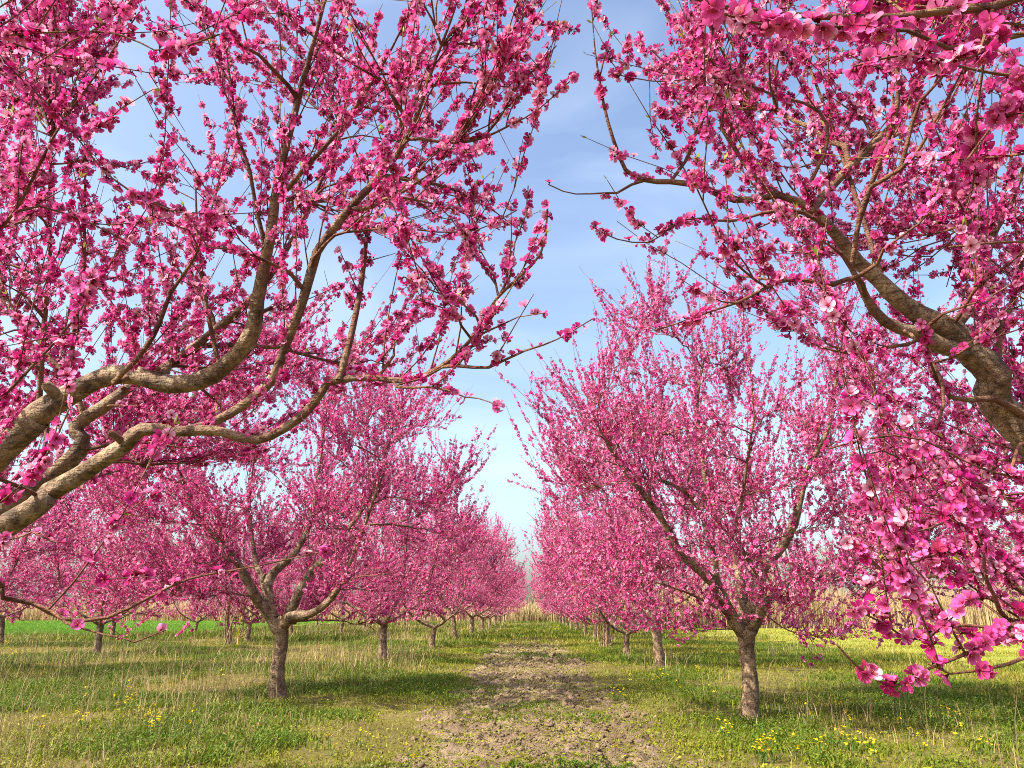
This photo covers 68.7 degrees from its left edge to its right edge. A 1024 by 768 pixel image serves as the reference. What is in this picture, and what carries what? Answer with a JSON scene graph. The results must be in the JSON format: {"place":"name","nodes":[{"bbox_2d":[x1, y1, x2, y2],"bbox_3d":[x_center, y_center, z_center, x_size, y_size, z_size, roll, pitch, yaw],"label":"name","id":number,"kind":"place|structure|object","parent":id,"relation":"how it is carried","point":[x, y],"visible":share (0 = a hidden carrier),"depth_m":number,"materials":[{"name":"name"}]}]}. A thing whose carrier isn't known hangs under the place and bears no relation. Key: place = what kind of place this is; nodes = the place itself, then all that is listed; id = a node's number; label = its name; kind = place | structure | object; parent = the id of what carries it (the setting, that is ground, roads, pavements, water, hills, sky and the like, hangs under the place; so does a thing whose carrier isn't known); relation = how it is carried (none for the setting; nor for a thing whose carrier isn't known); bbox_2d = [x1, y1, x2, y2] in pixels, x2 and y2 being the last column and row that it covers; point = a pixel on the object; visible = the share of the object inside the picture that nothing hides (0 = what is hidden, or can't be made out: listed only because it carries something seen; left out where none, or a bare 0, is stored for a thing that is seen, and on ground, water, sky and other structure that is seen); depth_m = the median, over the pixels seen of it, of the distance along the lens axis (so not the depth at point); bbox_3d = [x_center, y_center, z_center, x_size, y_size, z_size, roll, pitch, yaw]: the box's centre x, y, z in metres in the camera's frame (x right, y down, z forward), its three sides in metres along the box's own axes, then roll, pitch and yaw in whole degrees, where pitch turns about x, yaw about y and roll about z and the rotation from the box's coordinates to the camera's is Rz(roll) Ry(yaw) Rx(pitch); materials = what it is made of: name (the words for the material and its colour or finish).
{"place":"outdoors","nodes":[
{"label":"outdoors","id":0,"kind":"place"},
{"bbox_2d":[4,620,367,636],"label":"green field","id":1,"kind":"structure","parent":0,"point":[180,624],"depth_m":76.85,"materials":[{"name":"plant"}]},
{"bbox_2d":[4,620,784,641],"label":"grass","id":2,"kind":"structure","parent":0,"point":[476,636],"depth_m":39.52,"materials":[{"name":"green plant"}]},
{"bbox_2d":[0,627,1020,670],"bbox_3d":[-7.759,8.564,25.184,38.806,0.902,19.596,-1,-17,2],"label":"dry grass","id":3,"kind":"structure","parent":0,"point":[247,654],"depth_m":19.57,"materials":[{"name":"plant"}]},
{"bbox_2d":[0,613,1023,767],"bbox_3d":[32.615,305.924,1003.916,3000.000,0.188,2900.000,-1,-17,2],"label":"ground","id":4,"kind":"structure","parent":0,"point":[735,683],"depth_m":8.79,"materials":[{"name":"green plant"}]},
{"bbox_2d":[0,475,94,643],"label":"peach tree","id":5,"kind":"object","parent":4,"relation":"on","point":[2,621],"visible":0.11,"depth_m":28.41,"materials":[{"name":"pink plant"}]},
{"bbox_2d":[0,399,113,622],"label":"peach tree","id":6,"kind":"object","parent":4,"relation":"on","point":[56,547],"visible":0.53,"depth_m":16.18,"materials":[{"name":"pink plant"}]},
{"bbox_2d":[76,709,88,727],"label":"wildflower","id":7,"kind":"object","parent":4,"relation":"on","point":[81,722],"visible":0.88,"depth_m":8.04,"materials":[{"name":"yellow plant"}]},
{"bbox_2d":[0,462,203,651],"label":"peach tree","id":8,"kind":"object","parent":4,"relation":"on","point":[100,629],"visible":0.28,"depth_m":22.83,"materials":[{"name":"pink plant"}]},
{"bbox_2d":[61,519,169,637],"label":"peach tree","id":9,"kind":"object","parent":4,"relation":"on","point":[113,621],"visible":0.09,"depth_m":35.71,"materials":[{"name":"pink plant"}]},
{"bbox_2d":[0,595,240,607],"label":"reeds","id":10,"kind":"object","parent":4,"relation":"on","point":[139,607],"depth_m":166.28,"materials":[{"name":"plant"}]},
{"bbox_2d":[123,692,135,708],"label":"wildflower","id":11,"kind":"object","parent":4,"relation":"on","point":[128,702],"visible":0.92,"depth_m":9.51,"materials":[{"name":"yellow plant"}]},
{"bbox_2d":[146,716,160,735],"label":"wildflower","id":12,"kind":"object","parent":4,"relation":"on","point":[153,728],"visible":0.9,"depth_m":7.61,"materials":[{"name":"yellow plant"}]},
{"bbox_2d":[148,709,159,726],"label":"wildflower","id":13,"kind":"object","parent":4,"relation":"on","point":[157,716],"visible":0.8,"depth_m":8.12,"materials":[{"name":"yellow plant"}]},
{"bbox_2d":[159,542,241,631],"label":"peach tree","id":14,"kind":"object","parent":4,"relation":"on","point":[185,615],"visible":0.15,"depth_m":43.70,"materials":[{"name":"pink plant"}]},
{"bbox_2d":[219,565,254,644],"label":"young peach tree","id":15,"kind":"object","parent":4,"relation":"on","point":[228,637],"visible":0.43,"depth_m":29.09,"materials":[{"name":"pink plant"}]},
{"bbox_2d":[237,612,241,643],"bbox_3d":[-10.509,9.431,28.845,0.072,1.421,0.061,-1,-17,2],"label":"stake","id":16,"kind":"object","parent":4,"relation":"on","point":[239,629],"visible":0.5,"depth_m":28.81,"materials":[{"name":"yellow paint"}]},
{"bbox_2d":[205,549,300,625],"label":"peach tree","id":17,"kind":"object","parent":4,"relation":"on","point":[249,616],"visible":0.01,"depth_m":51.96,"materials":[{"name":"pink plant"}]},
{"bbox_2d":[189,489,317,640],"bbox_3d":[-11.252,7.966,32.939,5.870,6.585,5.977,-1,-16,1],"label":"peach tree","id":18,"kind":"object","parent":4,"relation":"on","point":[286,576],"visible":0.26,"depth_m":32.37,"materials":[{"name":"pink plant"}]},
{"bbox_2d":[38,282,497,699],"bbox_3d":[-4.061,1.444,12.173,7.651,7.001,6.362,-1,-17,2],"label":"peach tree","id":19,"kind":"object","parent":4,"relation":"on","point":[192,484],"visible":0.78,"depth_m":11.26,"materials":[{"name":"pink plant"}]},
{"bbox_2d":[0,597,543,620],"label":"reeds","id":20,"kind":"object","parent":4,"relation":"on","point":[32,614],"visible":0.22,"depth_m":97.47,"materials":[{"name":"plant"}]},
{"bbox_2d":[235,528,346,633],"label":"peach tree","id":21,"kind":"object","parent":4,"relation":"on","point":[291,626],"visible":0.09,"depth_m":38.18,"materials":[{"name":"pink plant"}]},
{"bbox_2d":[0,0,595,642],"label":"peach tree","id":22,"kind":"object","parent":4,"relation":"on","point":[40,488],"visible":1,"depth_m":3.01,"materials":[{"name":"pink plant"}]},
{"bbox_2d":[289,564,347,624],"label":"peach tree","id":23,"kind":"object","parent":4,"relation":"on","point":[316,622],"visible":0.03,"depth_m":68.23,"materials":[{"name":"pink plant"}]},
{"bbox_2d":[324,733,336,756],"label":"wildflower","id":24,"kind":"object","parent":4,"relation":"on","point":[329,746],"visible":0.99,"depth_m":6.82,"materials":[{"name":"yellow plant"}]},
{"bbox_2d":[300,528,393,632],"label":"peach tree","id":25,"kind":"object","parent":4,"relation":"on","point":[341,606],"visible":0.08,"depth_m":44.09,"materials":[{"name":"pink plant"}]},
{"bbox_2d":[354,727,370,750],"bbox_3d":[-1.440,3.384,7.169,0.138,0.242,0.178,-5,-18,15],"label":"wildflower","id":26,"kind":"object","parent":4,"relation":"on","point":[360,738],"visible":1,"depth_m":7.14,"materials":[{"name":"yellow plant"}]},
{"bbox_2d":[330,543,403,628],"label":"peach tree","id":27,"kind":"object","parent":4,"relation":"on","point":[364,616],"visible":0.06,"depth_m":52.23,"materials":[{"name":"pink plant"}]},
{"bbox_2d":[269,413,503,659],"bbox_3d":[-3.233,3.825,19.625,6.000,6.640,6.103,8,-19,-25],"label":"peach tree","id":28,"kind":"object","parent":4,"relation":"on","point":[438,513],"visible":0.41,"depth_m":19.23,"materials":[{"name":"pink plant"}]},
{"bbox_2d":[7,616,768,639],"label":"dry grass","id":29,"kind":"structure","parent":4,"relation":"on","point":[348,626],"depth_m":38.85,"materials":[{"name":"plant"}]},
{"bbox_2d":[352,552,426,626],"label":"peach tree","id":30,"kind":"object","parent":4,"relation":"on","point":[391,596],"visible":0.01,"depth_m":60.19,"materials":[{"name":"pink plant"}]},
{"bbox_2d":[378,566,427,624],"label":"peach tree","id":31,"kind":"object","parent":4,"relation":"on","point":[407,604],"visible":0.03,"depth_m":67.96,"materials":[{"name":"pink plant"}]},
{"bbox_2d":[401,575,438,616],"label":"peach tree","id":32,"kind":"object","parent":4,"relation":"on","point":[416,606],"visible":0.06,"depth_m":76.58,"materials":[{"name":"pink plant"}]},
{"bbox_2d":[367,495,510,648],"bbox_3d":[-2.751,6.589,27.597,5.482,6.150,5.582,-1,-16,2],"label":"peach tree","id":33,"kind":"object","parent":4,"relation":"on","point":[459,578],"visible":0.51,"depth_m":27.32,"materials":[{"name":"pink plant"}]},
{"bbox_2d":[389,490,530,637],"bbox_3d":[-2.688,8.441,35.171,6.210,6.965,5.982,-9,-19,27],"label":"peach tree","id":34,"kind":"object","parent":4,"relation":"on","point":[486,591],"visible":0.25,"depth_m":34.75,"materials":[{"name":"pink plant"}]},
{"bbox_2d":[425,512,533,634],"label":"peach tree","id":35,"kind":"object","parent":4,"relation":"on","point":[514,579],"visible":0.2,"depth_m":41.55,"materials":[{"name":"pink plant"}]},
{"bbox_2d":[444,539,524,629],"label":"peach tree","id":36,"kind":"object","parent":4,"relation":"on","point":[509,559],"visible":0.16,"depth_m":50.05,"materials":[{"name":"pink plant"}]},
{"bbox_2d":[452,556,525,626],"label":"peach tree","id":37,"kind":"object","parent":4,"relation":"on","point":[493,615],"visible":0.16,"depth_m":57.81,"materials":[{"name":"pink plant"}]},
{"bbox_2d":[464,561,526,625],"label":"peach tree","id":38,"kind":"object","parent":4,"relation":"on","point":[503,610],"visible":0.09,"depth_m":65.36,"materials":[{"name":"pink plant"}]},
{"bbox_2d":[481,572,530,623],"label":"peach tree","id":39,"kind":"object","parent":4,"relation":"on","point":[526,594],"visible":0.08,"depth_m":73.47,"materials":[{"name":"pink plant"}]},
{"bbox_2d":[482,568,531,622],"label":"peach tree","id":40,"kind":"object","parent":4,"relation":"on","point":[521,589],"visible":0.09,"depth_m":81.16,"materials":[{"name":"pink plant"}]},
{"bbox_2d":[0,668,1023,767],"bbox_3d":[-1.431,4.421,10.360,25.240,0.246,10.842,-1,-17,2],"label":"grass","id":41,"kind":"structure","parent":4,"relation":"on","point":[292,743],"depth_m":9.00,"materials":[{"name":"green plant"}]},
{"bbox_2d":[0,639,1023,767],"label":"herb leaves","id":42,"kind":"object","parent":4,"relation":"on","point":[757,724],"visible":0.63,"depth_m":9.41,"materials":[{"name":"green plant"}]},
{"bbox_2d":[0,638,1023,675],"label":"grass","id":43,"kind":"structure","parent":4,"relation":"on","point":[438,661],"depth_m":19.67,"materials":[{"name":"green plant"}]},
{"bbox_2d":[525,591,537,607],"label":"bare shrub","id":44,"kind":"object","parent":4,"relation":"on","point":[532,600],"visible":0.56,"depth_m":93.09,"materials":[{"name":"beige plant"}]},
{"bbox_2d":[531,578,564,621],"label":"peach tree","id":45,"kind":"object","parent":4,"relation":"on","point":[546,600],"visible":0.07,"depth_m":80.13,"materials":[{"name":"pink plant"}]},
{"bbox_2d":[510,602,587,621],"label":"reeds","id":46,"kind":"object","parent":4,"relation":"on","point":[532,614],"visible":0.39,"depth_m":88.23,"materials":[{"name":"plant"}]},
{"bbox_2d":[527,558,588,629],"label":"peach tree","id":47,"kind":"object","parent":4,"relation":"on","point":[576,623],"visible":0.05,"depth_m":48.52,"materials":[{"name":"pink plant"}]},
{"bbox_2d":[533,570,584,623],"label":"peach tree","id":48,"kind":"object","parent":4,"relation":"on","point":[563,619],"visible":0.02,"depth_m":71.92,"materials":[{"name":"pink plant"}]},
{"bbox_2d":[534,571,585,628],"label":"peach tree","id":49,"kind":"object","parent":4,"relation":"on","point":[571,625],"visible":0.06,"depth_m":56.27,"materials":[{"name":"pink plant"}]},
{"bbox_2d":[531,562,598,625],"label":"peach tree","id":50,"kind":"object","parent":4,"relation":"on","point":[567,622],"visible":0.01,"depth_m":63.68,"materials":[{"name":"pink plant"}]},
{"bbox_2d":[532,504,636,638],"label":"peach tree","id":51,"kind":"object","parent":4,"relation":"on","point":[594,635],"visible":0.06,"depth_m":33.76,"materials":[{"name":"pink plant"}]},
{"bbox_2d":[535,549,634,632],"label":"peach tree","id":52,"kind":"object","parent":4,"relation":"on","point":[584,624],"visible":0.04,"depth_m":40.79,"materials":[{"name":"pink plant"}]},
{"bbox_2d":[583,582,622,646],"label":"young peach tree","id":53,"kind":"object","parent":4,"relation":"on","point":[605,643],"visible":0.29,"depth_m":25.63,"materials":[{"name":"pink plant"}]},
{"bbox_2d":[522,486,688,644],"bbox_3d":[3.534,6.356,27.629,5.882,6.508,6.036,8,-19,-24],"label":"peach tree","id":54,"kind":"object","parent":4,"relation":"on","point":[544,574],"visible":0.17,"depth_m":27.15,"materials":[{"name":"pink plant"}]},
{"bbox_2d":[608,687,620,700],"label":"wildflower","id":55,"kind":"object","parent":4,"relation":"on","point":[614,693],"visible":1,"depth_m":10.91,"materials":[{"name":"yellow plant"}]},
{"bbox_2d":[552,480,695,652],"bbox_3d":[3.478,5.566,22.792,4.655,5.222,4.740,-1,-15,2],"label":"peach tree","id":56,"kind":"object","parent":4,"relation":"on","point":[579,615],"visible":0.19,"depth_m":22.22,"materials":[{"name":"pink plant"}]},
{"bbox_2d":[521,374,793,667],"bbox_3d":[3.474,3.183,18.072,6.468,7.061,6.088,-8,-19,26],"label":"peach tree","id":57,"kind":"object","parent":4,"relation":"on","point":[659,656],"visible":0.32,"depth_m":17.30,"materials":[{"name":"pink plant"}]},
{"bbox_2d":[325,628,1023,699],"bbox_3d":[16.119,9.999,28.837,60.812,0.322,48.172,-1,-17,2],"label":"field grass","id":58,"kind":"structure","parent":4,"relation":"on","point":[957,663],"depth_m":22.90,"materials":[{"name":"plant"}]},
{"bbox_2d":[716,715,732,735],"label":"wildflower","id":59,"kind":"object","parent":4,"relation":"on","point":[722,727],"visible":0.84,"depth_m":7.91,"materials":[{"name":"yellow plant"}]},
{"bbox_2d":[487,212,1023,718],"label":"peach tree","id":60,"kind":"object","parent":4,"relation":"on","point":[753,604],"visible":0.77,"depth_m":9.28,"materials":[{"name":"pink plant"}]},
{"bbox_2d":[751,734,774,763],"bbox_3d":[2.177,3.171,6.512,0.228,0.228,0.150,5,-18,-16],"label":"wildflower","id":61,"kind":"object","parent":4,"relation":"on","point":[762,751],"visible":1,"depth_m":6.49,"materials":[{"name":"yellow plant"}]},
{"bbox_2d":[755,735,770,762],"bbox_3d":[2.178,3.181,6.528,0.138,0.242,0.178,3,-17,-10],"label":"wildflower","id":62,"kind":"object","parent":4,"relation":"on","point":[764,749],"visible":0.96,"depth_m":6.50,"materials":[{"name":"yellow plant"}]},
{"bbox_2d":[758,730,780,758],"bbox_3d":[2.297,3.228,6.676,0.178,0.242,0.138,2,-17,-5],"label":"wildflower","id":63,"kind":"object","parent":4,"relation":"on","point":[772,746],"visible":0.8,"depth_m":6.67,"materials":[{"name":"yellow plant"}]},
{"bbox_2d":[766,551,784,591],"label":"bare tree","id":64,"kind":"object","parent":4,"relation":"on","point":[771,575],"visible":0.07,"depth_m":60.95,"materials":[{"name":"beige plant"}]},
{"bbox_2d":[545,0,1023,697],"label":"peach tree","id":65,"kind":"object","parent":4,"relation":"on","point":[969,164],"visible":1,"depth_m":2.56,"materials":[{"name":"pink plant"}]},
{"bbox_2d":[792,732,798,756],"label":"wildflower","id":66,"kind":"object","parent":4,"relation":"on","point":[793,733],"visible":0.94,"depth_m":6.79,"materials":[{"name":"yellow plant"}]},
{"bbox_2d":[610,577,1023,629],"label":"reeds","id":67,"kind":"object","parent":4,"relation":"on","point":[984,615],"visible":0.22,"depth_m":53.85,"materials":[{"name":"plant"}]},
{"bbox_2d":[811,734,826,758],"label":"wildflower","id":68,"kind":"object","parent":4,"relation":"on","point":[820,746],"visible":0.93,"depth_m":6.51,"materials":[{"name":"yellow plant"}]},
{"bbox_2d":[807,537,842,597],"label":"bare tree","id":69,"kind":"object","parent":4,"relation":"on","point":[821,554],"visible":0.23,"depth_m":63.44,"materials":[{"name":"grey plant"}]},
{"bbox_2d":[827,696,841,712],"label":"wildflower","id":70,"kind":"object","parent":4,"relation":"on","point":[836,706],"visible":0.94,"depth_m":9.43,"materials":[{"name":"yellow plant"}]},
{"bbox_2d":[827,726,846,749],"bbox_3d":[3.123,3.387,7.187,0.178,0.242,0.138,7,-18,-21],"label":"wildflower","id":71,"kind":"object","parent":4,"relation":"on","point":[832,737],"visible":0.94,"depth_m":7.17,"materials":[{"name":"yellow plant"}]},
{"bbox_2d":[841,717,851,735],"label":"wildflower","id":72,"kind":"object","parent":4,"relation":"on","point":[843,726],"visible":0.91,"depth_m":7.87,"materials":[{"name":"yellow plant"}]},
{"bbox_2d":[839,730,859,755],"bbox_3d":[3.127,3.320,6.921,0.178,0.242,0.138,-7,-18,23],"label":"wildflower","id":73,"kind":"object","parent":4,"relation":"on","point":[845,743],"visible":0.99,"depth_m":6.92,"materials":[{"name":"yellow plant"}]},
{"bbox_2d":[857,728,876,753],"bbox_3d":[3.305,3.313,6.920,0.138,0.242,0.178,5,-18,-17],"label":"wildflower","id":74,"kind":"object","parent":4,"relation":"on","point":[865,741],"visible":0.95,"depth_m":6.94,"materials":[{"name":"yellow plant"}]},
{"bbox_2d":[868,738,880,762],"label":"wildflower","id":75,"kind":"object","parent":4,"relation":"on","point":[874,750],"visible":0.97,"depth_m":6.56,"materials":[{"name":"yellow plant"}]},
{"bbox_2d":[861,551,901,597],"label":"bare tree","id":76,"kind":"object","parent":4,"relation":"on","point":[876,578],"visible":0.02,"depth_m":61.78,"materials":[{"name":"beige plant"}]},
{"bbox_2d":[916,732,931,755],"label":"wildflower","id":77,"kind":"object","parent":4,"relation":"on","point":[922,744],"visible":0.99,"depth_m":6.84,"materials":[{"name":"yellow plant"}]},
{"bbox_2d":[917,542,951,603],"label":"bare tree","id":78,"kind":"object","parent":4,"relation":"on","point":[934,579],"depth_m":63.44,"materials":[{"name":"brown plant"}]},
{"bbox_2d":[942,705,960,723],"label":"wildflower","id":79,"kind":"object","parent":4,"relation":"on","point":[950,715],"visible":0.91,"depth_m":8.48,"materials":[{"name":"yellow plant"}]},
{"bbox_2d":[953,722,964,743],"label":"wildflower","id":80,"kind":"object","parent":4,"relation":"on","point":[958,733],"visible":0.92,"depth_m":7.33,"materials":[{"name":"yellow plant"}]},
{"bbox_2d":[975,734,993,760],"bbox_3d":[4.117,3.176,6.542,0.178,0.242,0.138,16,-23,-42],"label":"wildflower","id":81,"kind":"object","parent":4,"relation":"on","point":[983,748],"visible":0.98,"depth_m":6.53,"materials":[{"name":"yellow plant"}]},
{"bbox_2d":[968,521,1023,600],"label":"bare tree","id":82,"kind":"object","parent":4,"relation":"on","point":[994,558],"visible":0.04,"depth_m":59.66,"materials":[{"name":"brown plant"}]},
{"bbox_2d":[1000,515,1022,588],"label":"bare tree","id":83,"kind":"object","parent":4,"relation":"on","point":[1012,545],"visible":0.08,"depth_m":63.49,"materials":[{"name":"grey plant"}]},
{"bbox_2d":[0,0,1023,610],"label":"sky","id":84,"kind":"structure","parent":0,"point":[575,163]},
{"bbox_2d":[379,637,667,767],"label":"dirt track","id":85,"kind":"structure","parent":0,"point":[483,736],"depth_m":9.07,"materials":[{"name":"brown soil"}]},
{"bbox_2d":[404,741,414,766],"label":"wildflower","id":86,"kind":"object","parent":85,"relation":"on","point":[406,743],"visible":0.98,"depth_m":6.51,"materials":[{"name":"yellow plant"}]},
{"bbox_2d":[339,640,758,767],"bbox_3d":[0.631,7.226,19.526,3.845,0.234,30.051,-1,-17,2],"label":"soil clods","id":87,"kind":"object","parent":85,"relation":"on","point":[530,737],"visible":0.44,"depth_m":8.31,"materials":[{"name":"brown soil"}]}
]}

